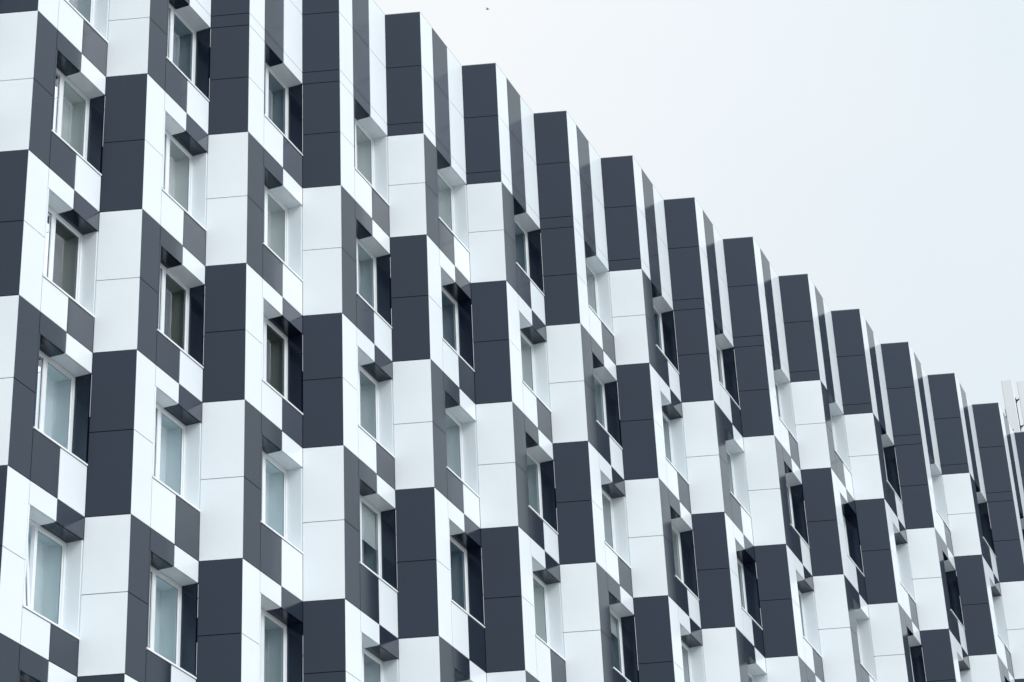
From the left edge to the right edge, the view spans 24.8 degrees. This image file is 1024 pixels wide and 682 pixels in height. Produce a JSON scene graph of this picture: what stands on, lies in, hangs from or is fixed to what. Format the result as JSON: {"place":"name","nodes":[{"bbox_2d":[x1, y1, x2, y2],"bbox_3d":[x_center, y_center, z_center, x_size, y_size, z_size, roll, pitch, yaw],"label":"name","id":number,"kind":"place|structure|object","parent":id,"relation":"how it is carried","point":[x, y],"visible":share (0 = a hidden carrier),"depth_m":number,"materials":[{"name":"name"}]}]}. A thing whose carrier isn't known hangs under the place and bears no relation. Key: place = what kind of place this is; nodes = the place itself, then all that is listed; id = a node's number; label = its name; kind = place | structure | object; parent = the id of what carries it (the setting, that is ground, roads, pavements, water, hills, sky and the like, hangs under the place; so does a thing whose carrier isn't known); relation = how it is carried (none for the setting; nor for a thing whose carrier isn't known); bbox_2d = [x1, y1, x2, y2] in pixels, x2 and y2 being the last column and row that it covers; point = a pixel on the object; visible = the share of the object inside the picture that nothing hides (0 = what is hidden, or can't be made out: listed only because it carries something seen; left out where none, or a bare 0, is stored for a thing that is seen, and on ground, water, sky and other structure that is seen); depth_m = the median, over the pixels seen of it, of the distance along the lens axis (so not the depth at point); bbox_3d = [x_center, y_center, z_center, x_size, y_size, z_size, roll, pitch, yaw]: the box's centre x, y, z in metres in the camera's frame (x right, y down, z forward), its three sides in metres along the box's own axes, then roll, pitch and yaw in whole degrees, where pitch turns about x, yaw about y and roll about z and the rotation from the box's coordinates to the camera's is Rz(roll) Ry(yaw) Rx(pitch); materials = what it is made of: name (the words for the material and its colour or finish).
{"place":"outdoors","nodes":[
{"label":"outdoors","id":0,"kind":"place"},
{"bbox_2d":[0,0,1023,681],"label":"apartment building","id":1,"kind":"structure","parent":0,"point":[354,340],"depth_m":48.53,"materials":[{"name":"aluminium"},{"name":"white aluminium"},{"name":"glass"}]},
{"bbox_2d":[18,669,39,681],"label":"window","id":2,"kind":"structure","parent":1,"relation":"in","point":[22,677],"depth_m":37.07,"materials":[{"name":"white plastic"}]},
{"bbox_2d":[22,504,82,639],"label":"window","id":3,"kind":"structure","parent":1,"relation":"in","point":[53,554],"depth_m":39.08,"materials":[{"name":"grey glass"}]},
{"bbox_2d":[33,334,90,465],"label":"window","id":4,"kind":"structure","parent":1,"relation":"in","point":[63,387],"depth_m":40.61,"materials":[{"name":"white plastic"}]},
{"bbox_2d":[42,188,97,317],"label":"window","id":5,"kind":"structure","parent":1,"relation":"in","point":[70,243],"depth_m":42.01,"materials":[{"name":"white plastic"}]},
{"bbox_2d":[51,49,104,175],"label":"window","id":6,"kind":"structure","parent":1,"relation":"in","point":[78,106],"depth_m":43.45,"materials":[{"name":"white plastic"}]},
{"bbox_2d":[64,0,108,42],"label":"window","id":7,"kind":"structure","parent":1,"relation":"in","point":[95,13],"depth_m":44.77,"materials":[{"name":"white plastic"}]},
{"bbox_2d":[146,550,197,679],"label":"window","id":8,"kind":"structure","parent":1,"relation":"in","point":[172,595],"depth_m":40.96,"materials":[{"name":"glass"}]},
{"bbox_2d":[152,386,200,511],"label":"window","id":9,"kind":"structure","parent":1,"relation":"in","point":[176,461],"depth_m":42.49,"materials":[{"name":"glass"}]},
{"bbox_2d":[157,245,204,368],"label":"window","id":10,"kind":"structure","parent":1,"relation":"in","point":[180,311],"depth_m":43.90,"materials":[{"name":"white plastic"}]},
{"bbox_2d":[161,110,206,230],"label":"window","id":11,"kind":"structure","parent":1,"relation":"in","point":[184,163],"depth_m":45.33,"materials":[{"name":"white plastic"}]},
{"bbox_2d":[166,0,209,101],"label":"window","id":12,"kind":"structure","parent":1,"relation":"in","point":[188,37],"depth_m":46.78,"materials":[{"name":"white plastic"}]},
{"bbox_2d":[258,593,302,681],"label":"window","id":13,"kind":"structure","parent":1,"relation":"in","point":[280,633],"depth_m":42.94,"materials":[{"name":"glass"}]},
{"bbox_2d":[260,434,302,553],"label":"window","id":14,"kind":"structure","parent":1,"relation":"in","point":[281,477],"depth_m":44.38,"materials":[{"name":"glass"}]},
{"bbox_2d":[262,297,302,414],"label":"window","id":15,"kind":"structure","parent":1,"relation":"in","point":[281,342],"depth_m":45.78,"materials":[{"name":"white plastic"}]},
{"bbox_2d":[263,166,302,281],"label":"window","id":16,"kind":"structure","parent":1,"relation":"in","point":[282,214],"depth_m":47.20,"materials":[{"name":"white plastic"}]},
{"bbox_2d":[264,43,302,155],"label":"window","id":17,"kind":"structure","parent":1,"relation":"in","point":[282,91],"depth_m":48.64,"materials":[{"name":"white plastic"}]},
{"bbox_2d":[353,97,389,205],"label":"window","id":18,"kind":"structure","parent":1,"relation":"in","point":[370,143],"depth_m":50.53,"materials":[{"name":"white plastic"}]},
{"bbox_2d":[355,218,391,328],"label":"window","id":19,"kind":"structure","parent":1,"relation":"in","point":[372,261],"depth_m":49.10,"materials":[{"name":"white plastic"}]},
{"bbox_2d":[357,346,394,457],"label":"window","id":20,"kind":"structure","parent":1,"relation":"in","point":[374,387],"depth_m":47.65,"materials":[{"name":"white plastic"}]},
{"bbox_2d":[358,478,397,592],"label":"window","id":21,"kind":"structure","parent":1,"relation":"in","point":[377,530],"depth_m":46.18,"materials":[{"name":"grey glass"}]},
{"bbox_2d":[360,632,398,681],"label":"window","id":22,"kind":"structure","parent":1,"relation":"in","point":[377,664],"depth_m":44.94,"materials":[{"name":"glass"}]},
{"bbox_2d":[436,149,469,252],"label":"window","id":23,"kind":"structure","parent":1,"relation":"in","point":[451,190],"depth_m":52.40,"materials":[{"name":"white plastic"}]},
{"bbox_2d":[440,266,474,371],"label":"window","id":24,"kind":"structure","parent":1,"relation":"in","point":[455,305],"depth_m":50.96,"materials":[{"name":"white plastic"}]},
{"bbox_2d":[444,390,479,497],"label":"window","id":25,"kind":"structure","parent":1,"relation":"in","point":[460,429],"depth_m":49.53,"materials":[{"name":"grey glass"}]},
{"bbox_2d":[453,667,470,681],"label":"window","id":26,"kind":"structure","parent":1,"relation":"in","point":[457,676],"depth_m":46.09,"materials":[{"name":"white plastic"}]},
{"bbox_2d":[448,518,484,627],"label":"window","id":27,"kind":"structure","parent":1,"relation":"in","point":[465,570],"depth_m":48.13,"materials":[{"name":"glass"}]},
{"bbox_2d":[512,195,544,295],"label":"window","id":28,"kind":"structure","parent":1,"relation":"in","point":[527,235],"depth_m":54.26,"materials":[{"name":"white plastic"}]},
{"bbox_2d":[518,310,550,411],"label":"window","id":29,"kind":"structure","parent":1,"relation":"in","point":[533,349],"depth_m":52.83,"materials":[{"name":"white plastic"}]},
{"bbox_2d":[525,433,557,534],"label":"window","id":30,"kind":"structure","parent":1,"relation":"in","point":[540,471],"depth_m":51.39,"materials":[{"name":"grey glass"}]},
{"bbox_2d":[531,556,565,660],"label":"window","id":31,"kind":"structure","parent":1,"relation":"in","point":[546,589],"depth_m":49.98,"materials":[{"name":"white glass"}]},
{"bbox_2d":[584,240,613,336],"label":"window","id":32,"kind":"structure","parent":1,"relation":"in","point":[598,287],"depth_m":56.11,"materials":[{"name":"white plastic"}]},
{"bbox_2d":[592,354,622,449],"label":"window","id":33,"kind":"structure","parent":1,"relation":"in","point":[605,386],"depth_m":54.68,"materials":[{"name":"white plastic"}]},
{"bbox_2d":[600,471,630,568],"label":"window","id":34,"kind":"structure","parent":1,"relation":"in","point":[613,501],"depth_m":53.24,"materials":[{"name":"white glass"}]},
{"bbox_2d":[608,592,637,681],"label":"window","id":35,"kind":"structure","parent":1,"relation":"in","point":[623,643],"depth_m":51.84,"materials":[{"name":"glass"}]},
{"bbox_2d":[651,283,678,373],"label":"window","id":36,"kind":"structure","parent":1,"relation":"in","point":[663,314],"depth_m":57.98,"materials":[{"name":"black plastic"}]},
{"bbox_2d":[660,392,688,484],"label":"window","id":37,"kind":"structure","parent":1,"relation":"in","point":[673,433],"depth_m":56.54,"materials":[{"name":"white plastic"}]},
{"bbox_2d":[669,505,698,600],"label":"window","id":38,"kind":"structure","parent":1,"relation":"in","point":[682,537],"depth_m":55.10,"materials":[{"name":"glass"}]},
{"bbox_2d":[679,623,704,681],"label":"window","id":39,"kind":"structure","parent":1,"relation":"in","point":[692,651],"depth_m":53.83,"materials":[{"name":"white plastic"}]},
{"bbox_2d":[713,320,740,409],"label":"window","id":40,"kind":"structure","parent":1,"relation":"in","point":[724,351],"depth_m":59.83,"materials":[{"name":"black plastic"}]},
{"bbox_2d":[724,428,750,516],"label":"window","id":41,"kind":"structure","parent":1,"relation":"in","point":[735,456],"depth_m":58.40,"materials":[{"name":"white plastic"}]},
{"bbox_2d":[734,538,762,629],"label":"window","id":42,"kind":"structure","parent":1,"relation":"in","point":[747,579],"depth_m":56.97,"materials":[{"name":"black glass"}]},
{"bbox_2d":[745,652,766,681],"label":"window","id":43,"kind":"structure","parent":1,"relation":"in","point":[755,674],"depth_m":55.74,"materials":[{"name":"white plastic"}]},
{"bbox_2d":[772,358,797,442],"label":"window","id":44,"kind":"structure","parent":1,"relation":"in","point":[782,385],"depth_m":61.70,"materials":[{"name":"white plastic"}]},
{"bbox_2d":[783,460,809,547],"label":"window","id":45,"kind":"structure","parent":1,"relation":"in","point":[793,486],"depth_m":60.26,"materials":[{"name":"black glass"}]},
{"bbox_2d":[795,569,821,657],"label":"window","id":46,"kind":"structure","parent":1,"relation":"in","point":[810,634],"depth_m":58.82,"materials":[{"name":"white plastic"}]},
{"bbox_2d":[827,391,851,473],"bbox_3d":[8.660,2.500,62.841,0.403,1.825,1.703,-13,-30,19],"label":"window","id":47,"kind":"structure","parent":1,"relation":"in","point":[837,418],"depth_m":63.56,"materials":[{"name":"white plastic"}]},
{"bbox_2d":[840,494,864,576],"bbox_3d":[8.791,5.136,61.411,0.403,1.825,1.703,-13,-30,19],"label":"window","id":48,"kind":"structure","parent":1,"relation":"in","point":[849,518],"depth_m":62.12,"materials":[{"name":"black glass"}]},
{"bbox_2d":[852,598,876,681],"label":"window","id":49,"kind":"structure","parent":1,"relation":"in","point":[866,656],"depth_m":60.68,"materials":[{"name":"white plastic"}]},
{"bbox_2d":[879,424,902,503],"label":"window","id":50,"kind":"structure","parent":1,"relation":"in","point":[888,448],"depth_m":65.42,"materials":[{"name":"black glass"}]},
{"bbox_2d":[892,522,915,603],"bbox_3d":[10.480,6.065,63.276,0.403,1.825,1.703,-13,-30,19],"label":"window","id":51,"kind":"structure","parent":1,"relation":"in","point":[901,546],"depth_m":63.99,"materials":[{"name":"white plastic"}]},
{"bbox_2d":[906,627,925,681],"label":"window","id":52,"kind":"structure","parent":1,"relation":"in","point":[915,651],"depth_m":62.66,"materials":[{"name":"black glass"}]},
{"bbox_2d":[928,454,950,530],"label":"window","id":53,"kind":"structure","parent":1,"relation":"in","point":[937,482],"depth_m":67.29,"materials":[{"name":"white plastic"}]},
{"bbox_2d":[942,552,964,629],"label":"window","id":54,"kind":"structure","parent":1,"relation":"in","point":[951,580],"depth_m":65.84,"materials":[{"name":"black glass"}]},
{"bbox_2d":[956,651,970,681],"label":"window","id":55,"kind":"structure","parent":1,"relation":"in","point":[965,676],"depth_m":64.66,"materials":[{"name":"white plastic"}]},
{"bbox_2d":[974,481,995,557],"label":"window","id":56,"kind":"structure","parent":1,"relation":"in","point":[982,505],"depth_m":69.13,"materials":[{"name":"black glass"}]},
{"bbox_2d":[989,579,1010,653],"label":"window","id":57,"kind":"structure","parent":1,"relation":"in","point":[997,602],"depth_m":67.71,"materials":[{"name":"white plastic"}]},
{"bbox_2d":[1001,380,1019,431],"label":"cell antenna","id":58,"kind":"object","parent":1,"relation":"on","point":[1011,413],"visible":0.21,"depth_m":76.34,"materials":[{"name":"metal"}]},
{"bbox_2d":[1015,381,1023,431],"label":"cell antenna","id":59,"kind":"object","parent":1,"relation":"on","point":[1020,385],"visible":0.41,"depth_m":77.56,"materials":[{"name":"metal"}]},
{"bbox_2d":[1019,512,1023,539],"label":"window","id":60,"kind":"structure","parent":1,"relation":"in","point":[1021,518],"depth_m":70.93,"materials":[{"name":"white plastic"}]},
{"bbox_2d":[374,0,1023,431],"label":"sky","id":61,"kind":"structure","parent":0,"point":[872,151],"materials":[{"name":"white"}]}
]}

